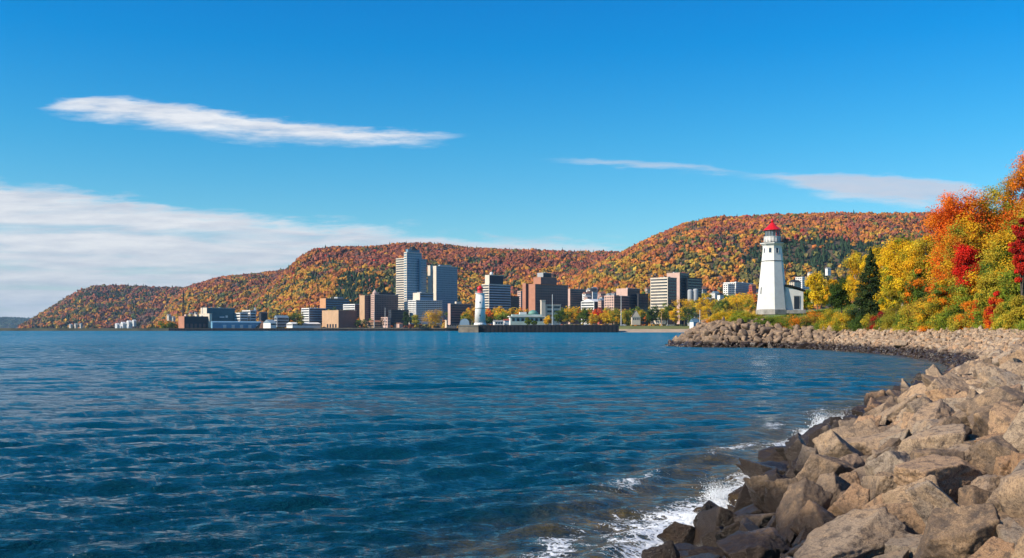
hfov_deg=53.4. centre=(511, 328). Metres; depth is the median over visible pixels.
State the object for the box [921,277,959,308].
broadleaf tree
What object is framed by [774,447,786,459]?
boulder
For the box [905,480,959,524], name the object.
boulder
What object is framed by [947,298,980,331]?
shrub
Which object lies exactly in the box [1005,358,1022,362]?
boulder
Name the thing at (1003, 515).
boulder
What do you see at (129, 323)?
shore house
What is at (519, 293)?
apartment building
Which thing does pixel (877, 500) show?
boulder
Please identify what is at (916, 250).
birch tree
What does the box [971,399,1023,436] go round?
boulder
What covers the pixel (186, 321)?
warehouse
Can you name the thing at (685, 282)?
striped slab
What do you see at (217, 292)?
forest
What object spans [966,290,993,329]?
shrub
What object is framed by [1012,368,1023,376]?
boulder
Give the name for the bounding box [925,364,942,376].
boulder
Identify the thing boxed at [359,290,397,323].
hotel
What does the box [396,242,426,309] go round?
skyscraper
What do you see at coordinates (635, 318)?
gable house
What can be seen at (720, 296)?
hillside house
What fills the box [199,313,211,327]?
building
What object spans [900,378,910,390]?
boulder
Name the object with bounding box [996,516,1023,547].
boulder
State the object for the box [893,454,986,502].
boulder
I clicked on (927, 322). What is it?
shrub
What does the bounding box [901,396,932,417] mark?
boulder
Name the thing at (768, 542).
boulder
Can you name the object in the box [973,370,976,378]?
boulder
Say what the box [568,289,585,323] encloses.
office building
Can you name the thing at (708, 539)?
boulder
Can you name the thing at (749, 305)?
broadleaf tree
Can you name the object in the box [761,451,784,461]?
boulder
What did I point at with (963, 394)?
boulder
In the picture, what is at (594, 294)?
hillside house
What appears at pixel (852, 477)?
boulder
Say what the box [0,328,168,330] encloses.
ground
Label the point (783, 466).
boulder
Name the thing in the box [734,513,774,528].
boulder
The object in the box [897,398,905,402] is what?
boulder
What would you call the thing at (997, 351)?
boulder
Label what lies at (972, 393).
boulder
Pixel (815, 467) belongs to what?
boulder
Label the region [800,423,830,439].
boulder
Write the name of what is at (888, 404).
boulder
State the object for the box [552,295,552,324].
flagpole
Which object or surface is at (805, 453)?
boulder
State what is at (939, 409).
boulder
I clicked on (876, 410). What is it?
boulder
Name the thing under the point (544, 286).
brick complex
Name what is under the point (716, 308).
broadleaf tree
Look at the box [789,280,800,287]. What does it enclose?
hillside flats
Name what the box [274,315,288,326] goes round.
shed
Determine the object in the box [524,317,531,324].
broadleaf tree
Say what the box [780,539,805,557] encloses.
boulder
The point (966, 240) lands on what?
maple tree
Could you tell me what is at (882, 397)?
boulder
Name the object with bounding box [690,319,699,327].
gable house
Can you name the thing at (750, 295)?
street trees
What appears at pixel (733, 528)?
boulder
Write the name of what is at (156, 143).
sky
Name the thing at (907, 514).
boulder
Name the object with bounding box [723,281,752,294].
terraced building
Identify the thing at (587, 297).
hillside house
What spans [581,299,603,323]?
gabled hall
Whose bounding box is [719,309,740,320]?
shrub
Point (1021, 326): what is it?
shrub
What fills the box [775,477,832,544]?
boulder
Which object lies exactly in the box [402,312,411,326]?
broadleaf tree
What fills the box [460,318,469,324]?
boat shed
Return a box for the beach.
[619,329,687,331]
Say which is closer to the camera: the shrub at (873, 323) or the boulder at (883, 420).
the boulder at (883, 420)
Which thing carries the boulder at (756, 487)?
on the ground at (801, 318)
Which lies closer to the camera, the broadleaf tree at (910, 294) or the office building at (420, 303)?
the broadleaf tree at (910, 294)
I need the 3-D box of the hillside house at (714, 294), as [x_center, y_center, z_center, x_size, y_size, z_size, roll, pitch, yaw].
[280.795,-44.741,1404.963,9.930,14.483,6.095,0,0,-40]
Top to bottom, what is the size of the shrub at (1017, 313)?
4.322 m
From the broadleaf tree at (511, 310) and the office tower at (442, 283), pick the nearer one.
the broadleaf tree at (511, 310)
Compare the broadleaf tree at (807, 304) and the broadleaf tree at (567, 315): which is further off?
the broadleaf tree at (567, 315)
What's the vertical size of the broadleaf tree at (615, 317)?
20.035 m
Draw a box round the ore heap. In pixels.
[255,320,263,327]
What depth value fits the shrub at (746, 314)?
202.97 m
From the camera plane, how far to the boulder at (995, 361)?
37.29 m
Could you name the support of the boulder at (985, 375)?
on the ground at (801, 318)
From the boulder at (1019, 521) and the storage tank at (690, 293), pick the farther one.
the storage tank at (690, 293)
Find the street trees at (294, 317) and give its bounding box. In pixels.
[157,306,474,327]
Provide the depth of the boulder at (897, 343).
137.35 m
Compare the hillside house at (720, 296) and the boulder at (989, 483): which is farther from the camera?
the hillside house at (720, 296)
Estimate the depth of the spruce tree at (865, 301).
176.19 m
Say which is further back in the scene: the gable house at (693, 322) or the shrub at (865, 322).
the gable house at (693, 322)
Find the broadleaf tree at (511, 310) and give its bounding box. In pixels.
[507,307,514,318]
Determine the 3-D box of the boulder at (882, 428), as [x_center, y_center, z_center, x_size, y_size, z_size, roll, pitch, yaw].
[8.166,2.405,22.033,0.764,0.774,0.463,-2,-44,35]
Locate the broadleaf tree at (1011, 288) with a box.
[985,269,1020,309]
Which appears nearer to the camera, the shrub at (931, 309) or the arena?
the shrub at (931, 309)
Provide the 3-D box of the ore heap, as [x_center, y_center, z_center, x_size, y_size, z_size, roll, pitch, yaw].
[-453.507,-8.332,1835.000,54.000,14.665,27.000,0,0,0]
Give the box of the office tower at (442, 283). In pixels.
[427,264,456,319]
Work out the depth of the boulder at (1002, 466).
12.34 m
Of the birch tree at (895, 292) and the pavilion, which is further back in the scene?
the pavilion
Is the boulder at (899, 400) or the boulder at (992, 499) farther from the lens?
the boulder at (899, 400)
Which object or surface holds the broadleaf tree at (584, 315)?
on the ground at (84, 329)
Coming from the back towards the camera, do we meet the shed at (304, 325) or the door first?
the shed at (304, 325)
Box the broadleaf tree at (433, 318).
[422,308,444,325]
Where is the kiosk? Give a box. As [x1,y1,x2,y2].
[445,320,456,327]
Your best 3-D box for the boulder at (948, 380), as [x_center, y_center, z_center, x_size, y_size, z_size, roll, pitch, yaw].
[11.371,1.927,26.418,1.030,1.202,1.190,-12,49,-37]
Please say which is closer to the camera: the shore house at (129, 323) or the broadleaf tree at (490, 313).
the broadleaf tree at (490, 313)
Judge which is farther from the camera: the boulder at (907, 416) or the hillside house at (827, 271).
the hillside house at (827, 271)
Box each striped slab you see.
[650,274,676,323]
[667,272,701,323]
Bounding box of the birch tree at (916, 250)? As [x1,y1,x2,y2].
[897,233,937,291]
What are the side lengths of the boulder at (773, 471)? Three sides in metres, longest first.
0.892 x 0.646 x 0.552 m
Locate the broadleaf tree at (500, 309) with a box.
[493,306,505,317]
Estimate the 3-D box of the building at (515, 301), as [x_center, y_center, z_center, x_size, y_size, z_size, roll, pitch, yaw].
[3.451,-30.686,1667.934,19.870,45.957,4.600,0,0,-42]
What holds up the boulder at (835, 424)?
on the ground at (801, 318)
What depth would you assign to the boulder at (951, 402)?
19.58 m
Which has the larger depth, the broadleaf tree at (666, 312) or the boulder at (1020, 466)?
the broadleaf tree at (666, 312)
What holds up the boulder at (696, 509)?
on the ground at (801, 318)
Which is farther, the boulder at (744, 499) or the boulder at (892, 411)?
the boulder at (892, 411)
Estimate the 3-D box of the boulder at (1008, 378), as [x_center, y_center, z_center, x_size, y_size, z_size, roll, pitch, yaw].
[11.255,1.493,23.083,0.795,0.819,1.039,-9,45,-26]
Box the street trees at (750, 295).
[485,287,825,325]
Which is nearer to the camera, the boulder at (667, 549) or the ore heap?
the boulder at (667, 549)
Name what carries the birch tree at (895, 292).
on the ground at (801, 318)
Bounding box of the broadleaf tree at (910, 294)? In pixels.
[899,268,931,307]
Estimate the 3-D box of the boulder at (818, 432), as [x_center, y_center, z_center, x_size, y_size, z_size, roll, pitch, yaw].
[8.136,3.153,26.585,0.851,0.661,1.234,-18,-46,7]
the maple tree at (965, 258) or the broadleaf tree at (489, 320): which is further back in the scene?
the broadleaf tree at (489, 320)
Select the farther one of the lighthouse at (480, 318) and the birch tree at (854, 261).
the lighthouse at (480, 318)
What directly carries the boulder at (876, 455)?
on the ground at (801, 318)
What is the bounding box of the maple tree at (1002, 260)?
[974,218,1023,300]
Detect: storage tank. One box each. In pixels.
[688,289,692,325]
[693,289,697,317]
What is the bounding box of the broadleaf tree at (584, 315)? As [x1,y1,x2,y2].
[575,307,590,324]
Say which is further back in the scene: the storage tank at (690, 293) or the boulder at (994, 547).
the storage tank at (690, 293)
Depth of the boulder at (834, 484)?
14.80 m
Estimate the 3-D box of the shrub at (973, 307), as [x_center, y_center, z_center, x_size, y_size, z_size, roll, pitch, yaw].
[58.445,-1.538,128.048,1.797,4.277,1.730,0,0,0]
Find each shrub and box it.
[702,311,722,322]
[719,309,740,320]
[727,309,762,318]
[727,315,748,322]
[748,315,765,322]
[753,316,772,324]
[759,315,781,323]
[770,319,788,326]
[782,314,799,322]
[788,315,806,325]
[799,319,815,326]
[800,309,823,323]
[813,309,842,329]
[814,318,828,329]
[828,308,854,330]
[845,314,871,330]
[860,313,877,327]
[863,310,885,330]
[873,319,894,329]
[878,298,912,330]
[890,316,909,330]
[895,304,915,330]
[902,296,928,331]
[914,296,955,331]
[914,312,930,330]
[921,316,933,328]
[929,312,955,330]
[934,302,963,329]
[946,313,962,329]
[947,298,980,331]
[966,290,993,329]
[970,300,980,321]
[970,315,985,327]
[982,305,997,328]
[984,291,1003,328]
[989,300,1013,329]
[995,314,1016,328]
[998,294,1023,329]
[1012,301,1023,329]
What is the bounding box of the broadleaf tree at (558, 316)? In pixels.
[553,310,565,324]
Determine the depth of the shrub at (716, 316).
206.11 m
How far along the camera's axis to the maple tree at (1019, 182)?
145.53 m
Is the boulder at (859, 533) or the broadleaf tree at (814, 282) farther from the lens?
the broadleaf tree at (814, 282)
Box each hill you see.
[53,292,167,327]
[309,253,576,327]
[563,222,915,325]
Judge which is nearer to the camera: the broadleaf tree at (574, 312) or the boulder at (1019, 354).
the boulder at (1019, 354)
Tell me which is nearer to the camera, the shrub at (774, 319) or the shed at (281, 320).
the shrub at (774, 319)
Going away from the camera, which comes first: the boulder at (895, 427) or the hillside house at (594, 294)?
the boulder at (895, 427)
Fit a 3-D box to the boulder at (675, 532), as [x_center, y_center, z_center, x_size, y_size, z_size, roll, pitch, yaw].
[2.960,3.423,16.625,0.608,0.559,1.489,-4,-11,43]
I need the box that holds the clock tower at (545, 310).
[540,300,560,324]
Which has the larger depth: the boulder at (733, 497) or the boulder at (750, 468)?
the boulder at (750, 468)
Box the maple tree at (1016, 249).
[1007,217,1023,298]
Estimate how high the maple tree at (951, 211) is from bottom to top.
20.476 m
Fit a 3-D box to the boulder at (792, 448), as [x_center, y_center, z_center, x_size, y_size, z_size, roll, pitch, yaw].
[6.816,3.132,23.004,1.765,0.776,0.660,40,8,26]
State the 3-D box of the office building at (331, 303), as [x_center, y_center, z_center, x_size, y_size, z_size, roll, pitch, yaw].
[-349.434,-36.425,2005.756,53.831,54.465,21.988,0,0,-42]
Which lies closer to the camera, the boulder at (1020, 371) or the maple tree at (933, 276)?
the boulder at (1020, 371)
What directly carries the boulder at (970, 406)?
on the ground at (801, 318)
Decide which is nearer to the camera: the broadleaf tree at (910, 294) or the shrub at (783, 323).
the broadleaf tree at (910, 294)
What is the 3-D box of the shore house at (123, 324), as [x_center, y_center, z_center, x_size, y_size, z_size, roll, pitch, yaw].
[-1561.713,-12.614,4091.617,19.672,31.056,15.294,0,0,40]
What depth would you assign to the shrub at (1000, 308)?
114.89 m
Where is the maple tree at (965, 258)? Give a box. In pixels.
[951,242,984,295]
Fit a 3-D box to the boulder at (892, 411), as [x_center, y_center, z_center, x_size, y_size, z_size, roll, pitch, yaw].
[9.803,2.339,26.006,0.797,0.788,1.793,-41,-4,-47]
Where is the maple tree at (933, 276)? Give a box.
[924,244,949,297]
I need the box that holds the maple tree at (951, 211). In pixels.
[915,185,998,312]
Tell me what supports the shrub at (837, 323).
on the ground at (801, 318)
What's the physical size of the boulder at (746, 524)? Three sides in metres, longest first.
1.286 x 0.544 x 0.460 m
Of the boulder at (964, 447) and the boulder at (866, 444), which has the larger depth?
the boulder at (866, 444)
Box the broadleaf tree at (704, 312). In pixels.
[694,293,713,320]
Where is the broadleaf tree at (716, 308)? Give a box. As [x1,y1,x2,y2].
[711,302,722,314]
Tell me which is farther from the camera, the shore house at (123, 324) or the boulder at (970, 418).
the shore house at (123, 324)
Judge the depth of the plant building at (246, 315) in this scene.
1863.00 m
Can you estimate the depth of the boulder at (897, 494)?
12.34 m
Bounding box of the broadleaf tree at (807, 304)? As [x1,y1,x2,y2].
[803,289,813,309]
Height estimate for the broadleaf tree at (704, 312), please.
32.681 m
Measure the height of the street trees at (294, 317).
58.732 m
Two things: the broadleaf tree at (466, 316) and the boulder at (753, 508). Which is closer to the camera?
the boulder at (753, 508)
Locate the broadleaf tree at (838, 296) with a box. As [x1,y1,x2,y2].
[827,275,852,312]
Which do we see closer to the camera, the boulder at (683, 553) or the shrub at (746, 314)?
the boulder at (683, 553)
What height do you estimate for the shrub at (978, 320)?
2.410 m
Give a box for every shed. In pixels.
[211,321,261,327]
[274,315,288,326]
[287,322,320,327]
[393,323,402,327]
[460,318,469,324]
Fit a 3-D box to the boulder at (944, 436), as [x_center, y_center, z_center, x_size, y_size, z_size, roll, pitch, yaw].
[6.614,1.903,15.808,1.052,0.692,1.166,-7,2,42]
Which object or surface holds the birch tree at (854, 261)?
on the ground at (801, 318)
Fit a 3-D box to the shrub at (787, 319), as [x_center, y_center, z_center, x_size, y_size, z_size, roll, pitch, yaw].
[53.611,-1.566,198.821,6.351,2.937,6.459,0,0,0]
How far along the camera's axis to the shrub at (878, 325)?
165.43 m
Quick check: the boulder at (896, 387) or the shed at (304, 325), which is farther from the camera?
the shed at (304, 325)
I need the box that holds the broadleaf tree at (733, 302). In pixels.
[728,293,753,309]
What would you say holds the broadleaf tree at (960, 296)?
on the ground at (801, 318)
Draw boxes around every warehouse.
[178,314,207,327]
[322,310,356,327]
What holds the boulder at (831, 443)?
on the ground at (801, 318)
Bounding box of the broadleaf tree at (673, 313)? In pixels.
[669,309,678,325]
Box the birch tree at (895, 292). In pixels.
[873,275,906,316]
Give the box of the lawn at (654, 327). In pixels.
[619,326,689,328]
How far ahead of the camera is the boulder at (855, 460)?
17.57 m
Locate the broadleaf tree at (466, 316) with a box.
[460,313,470,320]
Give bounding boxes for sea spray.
[677,469,742,524]
[793,409,848,434]
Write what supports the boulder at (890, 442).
on the ground at (801, 318)
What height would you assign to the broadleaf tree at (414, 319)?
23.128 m
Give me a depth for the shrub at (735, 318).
197.93 m
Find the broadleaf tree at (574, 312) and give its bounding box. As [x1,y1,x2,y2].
[566,307,580,324]
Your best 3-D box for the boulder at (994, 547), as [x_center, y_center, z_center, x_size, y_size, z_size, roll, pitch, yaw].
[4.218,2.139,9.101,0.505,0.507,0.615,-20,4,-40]
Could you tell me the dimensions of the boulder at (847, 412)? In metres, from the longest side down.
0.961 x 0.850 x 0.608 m
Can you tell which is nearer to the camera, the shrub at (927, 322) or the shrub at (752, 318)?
the shrub at (927, 322)
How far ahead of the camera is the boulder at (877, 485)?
13.98 m
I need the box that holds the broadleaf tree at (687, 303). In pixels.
[672,297,697,325]
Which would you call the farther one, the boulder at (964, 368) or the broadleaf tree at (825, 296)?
the broadleaf tree at (825, 296)
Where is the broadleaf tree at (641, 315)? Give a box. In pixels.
[639,310,645,322]
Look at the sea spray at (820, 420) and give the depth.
35.62 m
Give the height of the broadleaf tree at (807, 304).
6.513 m
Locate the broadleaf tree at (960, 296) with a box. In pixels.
[951,258,994,313]
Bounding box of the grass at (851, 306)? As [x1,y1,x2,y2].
[728,300,1010,331]
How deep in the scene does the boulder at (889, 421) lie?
24.66 m
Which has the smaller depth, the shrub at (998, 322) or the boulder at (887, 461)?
the boulder at (887, 461)
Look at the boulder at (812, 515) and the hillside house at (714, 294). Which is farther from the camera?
the hillside house at (714, 294)
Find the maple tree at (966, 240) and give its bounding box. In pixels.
[935,211,997,317]
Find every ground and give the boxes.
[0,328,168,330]
[723,291,964,352]
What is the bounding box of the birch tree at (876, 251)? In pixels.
[858,244,890,289]
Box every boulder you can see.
[641,540,679,557]
[657,521,695,544]
[675,543,697,550]
[679,550,687,557]
[686,553,721,557]
[688,546,723,556]
[693,500,717,526]
[693,507,701,513]
[694,506,737,546]
[700,526,723,546]
[714,521,739,546]
[716,527,790,557]
[728,486,741,505]
[732,483,752,512]
[734,503,763,515]
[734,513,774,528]
[736,461,788,474]
[738,516,759,531]
[739,457,786,477]
[743,474,771,511]
[758,446,785,458]
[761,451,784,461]
[763,467,778,475]
[763,477,797,513]
[765,515,775,527]
[769,473,789,480]
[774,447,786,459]
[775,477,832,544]
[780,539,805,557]
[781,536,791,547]
[784,434,806,467]
[789,499,835,535]
[791,457,797,467]
[791,527,812,547]
[793,507,909,557]
[794,444,818,474]
[796,453,855,482]
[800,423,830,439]
[808,425,829,446]
[812,429,863,458]
[814,418,879,448]
[816,472,850,506]
[823,416,841,425]
[827,483,869,516]
[830,419,848,428]
[838,419,856,426]
[839,453,864,468]
[839,471,860,484]
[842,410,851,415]
[844,428,906,455]
[851,405,866,416]
[851,466,865,481]
[853,415,881,426]
[861,476,896,500]
[861,493,883,508]
[863,397,882,413]
[863,402,886,415]
[864,389,887,405]
[864,404,878,412]
[864,450,909,475]
[864,502,925,533]
[865,446,898,463]
[873,549,908,557]
[874,471,893,477]
[875,396,893,400]
[875,414,887,424]
[877,424,895,431]
[877,438,900,449]
[878,395,919,418]
[878,429,911,447]
[881,401,897,411]
[882,475,938,503]
[884,421,901,431]
[884,533,922,557]
[885,395,894,401]
[886,389,900,396]
[886,415,896,424]
[892,338,907,347]
[892,385,900,390]
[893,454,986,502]
[896,407,905,420]
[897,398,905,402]
[898,383,926,398]
[898,423,965,454]
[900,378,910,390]
[900,388,908,394]
[900,412,913,428]
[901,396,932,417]
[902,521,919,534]
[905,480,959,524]
[907,399,954,431]
[910,448,964,459]
[911,419,969,434]
[913,503,1000,557]
[921,372,971,396]
[921,374,937,386]
[924,388,960,401]
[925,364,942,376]
[927,416,971,439]
[942,397,969,411]
[948,443,971,460]
[951,385,968,391]
[951,390,967,397]
[952,410,970,426]
[954,385,1023,414]
[957,358,983,373]
[957,485,991,505]
[963,440,974,445]
[965,379,980,384]
[966,388,978,397]
[967,399,1009,425]
[968,536,1014,557]
[969,435,1018,474]
[971,382,982,387]
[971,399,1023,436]
[971,474,1003,491]
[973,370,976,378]
[974,433,1003,442]
[975,362,992,378]
[978,355,987,359]
[978,367,1011,383]
[981,371,1023,388]
[983,357,992,362]
[986,487,1002,511]
[987,350,1002,357]
[988,401,1020,434]
[992,351,1012,366]
[993,455,1011,475]
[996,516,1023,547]
[998,350,1023,364]
[998,361,1023,370]
[998,512,1014,519]
[1003,404,1023,453]
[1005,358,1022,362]
[1010,384,1022,387]
[1011,450,1023,472]
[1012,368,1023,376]
[1012,459,1023,472]
[1013,518,1023,527]
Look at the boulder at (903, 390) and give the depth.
37.32 m
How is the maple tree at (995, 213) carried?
on the ground at (801, 318)
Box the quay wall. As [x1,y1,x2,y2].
[169,328,457,330]
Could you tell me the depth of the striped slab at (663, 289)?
1308.62 m
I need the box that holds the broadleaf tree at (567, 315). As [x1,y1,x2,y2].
[560,310,572,324]
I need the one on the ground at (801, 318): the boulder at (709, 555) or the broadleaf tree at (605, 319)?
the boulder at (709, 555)
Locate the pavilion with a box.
[507,310,544,324]
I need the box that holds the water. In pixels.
[0,331,947,557]
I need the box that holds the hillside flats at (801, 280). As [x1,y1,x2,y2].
[795,277,808,289]
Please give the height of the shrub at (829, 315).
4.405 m
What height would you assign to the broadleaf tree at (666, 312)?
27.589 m
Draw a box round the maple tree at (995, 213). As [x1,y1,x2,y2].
[973,174,1022,253]
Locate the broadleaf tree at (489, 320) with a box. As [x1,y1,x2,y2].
[485,313,492,324]
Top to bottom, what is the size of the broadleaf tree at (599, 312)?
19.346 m
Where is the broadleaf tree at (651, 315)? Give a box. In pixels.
[643,305,659,322]
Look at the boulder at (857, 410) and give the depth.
35.17 m
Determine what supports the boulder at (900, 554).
on the ground at (801, 318)
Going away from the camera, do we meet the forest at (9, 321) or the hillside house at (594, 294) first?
the hillside house at (594, 294)
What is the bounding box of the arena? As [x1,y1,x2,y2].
[201,306,234,320]
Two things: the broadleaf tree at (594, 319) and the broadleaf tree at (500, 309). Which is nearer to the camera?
the broadleaf tree at (594, 319)
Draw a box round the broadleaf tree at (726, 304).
[719,299,730,310]
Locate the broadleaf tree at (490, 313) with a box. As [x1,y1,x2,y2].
[485,308,493,318]
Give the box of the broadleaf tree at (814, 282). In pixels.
[804,271,828,309]
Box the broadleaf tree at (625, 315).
[621,310,631,324]
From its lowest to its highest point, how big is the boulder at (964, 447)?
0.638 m
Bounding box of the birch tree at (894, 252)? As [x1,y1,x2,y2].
[876,234,914,305]
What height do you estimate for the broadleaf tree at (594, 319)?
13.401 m
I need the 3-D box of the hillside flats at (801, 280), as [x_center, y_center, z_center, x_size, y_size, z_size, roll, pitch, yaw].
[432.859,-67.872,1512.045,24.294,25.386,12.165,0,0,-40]
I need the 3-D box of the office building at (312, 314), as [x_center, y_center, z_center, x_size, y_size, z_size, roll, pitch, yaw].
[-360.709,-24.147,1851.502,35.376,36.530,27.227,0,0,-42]
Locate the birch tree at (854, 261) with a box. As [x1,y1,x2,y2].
[841,250,869,301]
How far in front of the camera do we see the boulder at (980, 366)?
28.24 m
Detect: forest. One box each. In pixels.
[0,316,30,327]
[17,284,186,327]
[147,267,284,327]
[235,242,618,327]
[488,210,978,325]
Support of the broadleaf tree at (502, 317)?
on the ground at (84, 329)
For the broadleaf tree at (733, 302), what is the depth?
897.02 m
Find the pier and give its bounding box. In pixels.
[458,324,618,331]
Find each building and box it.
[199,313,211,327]
[235,310,255,320]
[301,307,325,325]
[320,296,348,309]
[343,304,359,323]
[388,307,408,325]
[408,292,441,323]
[448,302,471,324]
[482,272,510,323]
[511,296,519,309]
[517,291,521,308]
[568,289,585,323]
[604,295,628,323]
[616,288,647,323]
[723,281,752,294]
[723,282,734,295]
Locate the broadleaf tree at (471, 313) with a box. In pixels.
[462,307,474,321]
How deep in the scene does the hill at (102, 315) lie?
4386.26 m
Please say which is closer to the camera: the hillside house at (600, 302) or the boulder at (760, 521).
the boulder at (760, 521)
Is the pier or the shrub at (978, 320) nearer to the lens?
the shrub at (978, 320)
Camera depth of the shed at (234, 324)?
1796.70 m
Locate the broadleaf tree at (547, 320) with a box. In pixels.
[543,315,551,323]
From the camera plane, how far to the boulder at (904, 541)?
10.66 m
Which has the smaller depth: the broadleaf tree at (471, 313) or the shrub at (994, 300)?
the shrub at (994, 300)
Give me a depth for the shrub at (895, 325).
155.65 m
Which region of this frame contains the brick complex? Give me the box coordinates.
[522,271,567,323]
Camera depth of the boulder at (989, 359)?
38.55 m
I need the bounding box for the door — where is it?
[794,296,799,308]
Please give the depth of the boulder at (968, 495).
11.66 m
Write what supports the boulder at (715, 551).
on the ground at (801, 318)
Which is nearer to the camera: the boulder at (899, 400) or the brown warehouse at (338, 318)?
the boulder at (899, 400)
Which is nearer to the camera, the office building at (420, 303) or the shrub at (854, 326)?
the shrub at (854, 326)
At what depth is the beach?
1020.31 m
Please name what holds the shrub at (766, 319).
on the ground at (801, 318)
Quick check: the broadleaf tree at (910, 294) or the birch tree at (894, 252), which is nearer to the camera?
the broadleaf tree at (910, 294)
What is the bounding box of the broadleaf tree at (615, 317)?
[607,307,621,324]
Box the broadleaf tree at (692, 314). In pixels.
[679,307,697,325]
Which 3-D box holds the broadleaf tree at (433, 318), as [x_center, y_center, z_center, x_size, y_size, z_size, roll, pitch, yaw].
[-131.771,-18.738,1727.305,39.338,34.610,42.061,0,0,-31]
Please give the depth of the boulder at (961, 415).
18.69 m
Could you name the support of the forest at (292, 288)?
on the hill at (440, 326)
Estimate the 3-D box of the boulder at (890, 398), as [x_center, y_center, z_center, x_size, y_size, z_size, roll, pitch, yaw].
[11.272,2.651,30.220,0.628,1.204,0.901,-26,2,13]
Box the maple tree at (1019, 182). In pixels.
[987,152,1023,240]
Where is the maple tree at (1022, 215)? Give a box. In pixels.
[1013,206,1023,218]
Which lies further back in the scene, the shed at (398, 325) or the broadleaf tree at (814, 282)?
the shed at (398, 325)
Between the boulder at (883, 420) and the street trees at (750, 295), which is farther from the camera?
the street trees at (750, 295)
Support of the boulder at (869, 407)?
on the ground at (801, 318)
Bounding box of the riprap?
[665,316,1023,557]
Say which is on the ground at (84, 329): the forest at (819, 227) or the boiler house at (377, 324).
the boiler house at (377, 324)
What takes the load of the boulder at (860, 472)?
on the ground at (801, 318)
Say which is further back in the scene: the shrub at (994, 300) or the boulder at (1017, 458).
the shrub at (994, 300)
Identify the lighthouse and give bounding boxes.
[474,285,485,324]
[756,218,805,314]
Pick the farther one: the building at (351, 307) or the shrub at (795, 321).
the building at (351, 307)
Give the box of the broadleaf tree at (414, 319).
[410,314,419,324]
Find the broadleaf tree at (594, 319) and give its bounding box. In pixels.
[588,314,599,324]
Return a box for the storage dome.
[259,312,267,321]
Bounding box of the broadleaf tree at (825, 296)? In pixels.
[823,278,839,309]
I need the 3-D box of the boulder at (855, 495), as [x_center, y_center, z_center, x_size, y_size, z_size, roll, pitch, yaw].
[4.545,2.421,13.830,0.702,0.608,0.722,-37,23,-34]
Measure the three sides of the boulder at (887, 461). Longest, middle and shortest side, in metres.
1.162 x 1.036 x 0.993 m
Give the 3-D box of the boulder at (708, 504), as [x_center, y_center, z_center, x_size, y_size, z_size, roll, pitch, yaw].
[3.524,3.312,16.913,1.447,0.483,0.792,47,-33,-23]
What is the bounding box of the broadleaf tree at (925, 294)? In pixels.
[919,284,933,309]
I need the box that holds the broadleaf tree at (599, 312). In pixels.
[591,309,602,324]
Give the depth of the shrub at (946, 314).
136.78 m
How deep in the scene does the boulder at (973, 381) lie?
27.34 m
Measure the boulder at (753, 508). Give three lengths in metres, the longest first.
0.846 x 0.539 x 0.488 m
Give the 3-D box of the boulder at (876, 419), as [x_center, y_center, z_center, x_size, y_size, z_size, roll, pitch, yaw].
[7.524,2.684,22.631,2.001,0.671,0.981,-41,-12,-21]
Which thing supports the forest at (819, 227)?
on the hill at (809, 249)
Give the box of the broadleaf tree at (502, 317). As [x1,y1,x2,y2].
[493,311,508,322]
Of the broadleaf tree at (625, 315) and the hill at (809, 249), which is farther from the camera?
the hill at (809, 249)
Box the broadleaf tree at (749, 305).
[743,298,756,310]
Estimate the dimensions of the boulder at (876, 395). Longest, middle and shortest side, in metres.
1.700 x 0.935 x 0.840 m
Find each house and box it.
[120,322,125,327]
[126,320,131,327]
[263,320,275,327]
[367,317,390,327]
[493,320,503,324]
[503,319,508,324]
[582,292,589,299]
[584,295,591,299]
[590,290,596,298]
[597,292,605,298]
[598,298,603,307]
[631,310,639,324]
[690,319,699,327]
[712,291,718,298]
[717,293,723,299]
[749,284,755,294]
[825,267,830,275]
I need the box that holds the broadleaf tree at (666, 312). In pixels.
[658,300,675,325]
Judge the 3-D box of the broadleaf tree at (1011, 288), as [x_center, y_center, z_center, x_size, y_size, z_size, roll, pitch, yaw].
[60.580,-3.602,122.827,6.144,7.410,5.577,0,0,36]
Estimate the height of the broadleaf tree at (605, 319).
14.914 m
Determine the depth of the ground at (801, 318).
211.11 m
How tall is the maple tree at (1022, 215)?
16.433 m
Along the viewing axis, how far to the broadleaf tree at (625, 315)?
1098.80 m
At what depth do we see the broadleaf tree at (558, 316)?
1058.87 m
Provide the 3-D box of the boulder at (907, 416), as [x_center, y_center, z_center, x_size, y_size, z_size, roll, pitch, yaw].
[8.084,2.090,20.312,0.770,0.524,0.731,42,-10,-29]
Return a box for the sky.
[0,0,1023,317]
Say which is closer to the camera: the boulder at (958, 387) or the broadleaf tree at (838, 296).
the boulder at (958, 387)
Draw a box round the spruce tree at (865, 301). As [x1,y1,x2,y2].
[845,247,886,327]
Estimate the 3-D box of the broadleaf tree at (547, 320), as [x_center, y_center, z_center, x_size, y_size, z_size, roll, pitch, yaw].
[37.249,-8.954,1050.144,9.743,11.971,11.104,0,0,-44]
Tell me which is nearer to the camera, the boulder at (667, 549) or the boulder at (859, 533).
the boulder at (859, 533)
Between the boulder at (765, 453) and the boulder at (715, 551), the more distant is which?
the boulder at (765, 453)
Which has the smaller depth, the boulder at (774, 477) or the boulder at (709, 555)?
the boulder at (709, 555)
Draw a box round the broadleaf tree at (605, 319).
[599,312,612,323]
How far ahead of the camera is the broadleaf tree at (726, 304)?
897.69 m
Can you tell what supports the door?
in the lighthouse at (777, 295)
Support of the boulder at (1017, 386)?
on the ground at (801, 318)
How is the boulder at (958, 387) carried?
on the ground at (801, 318)
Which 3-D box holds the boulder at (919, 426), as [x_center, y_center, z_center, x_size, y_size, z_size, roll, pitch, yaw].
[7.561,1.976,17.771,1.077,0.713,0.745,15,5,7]

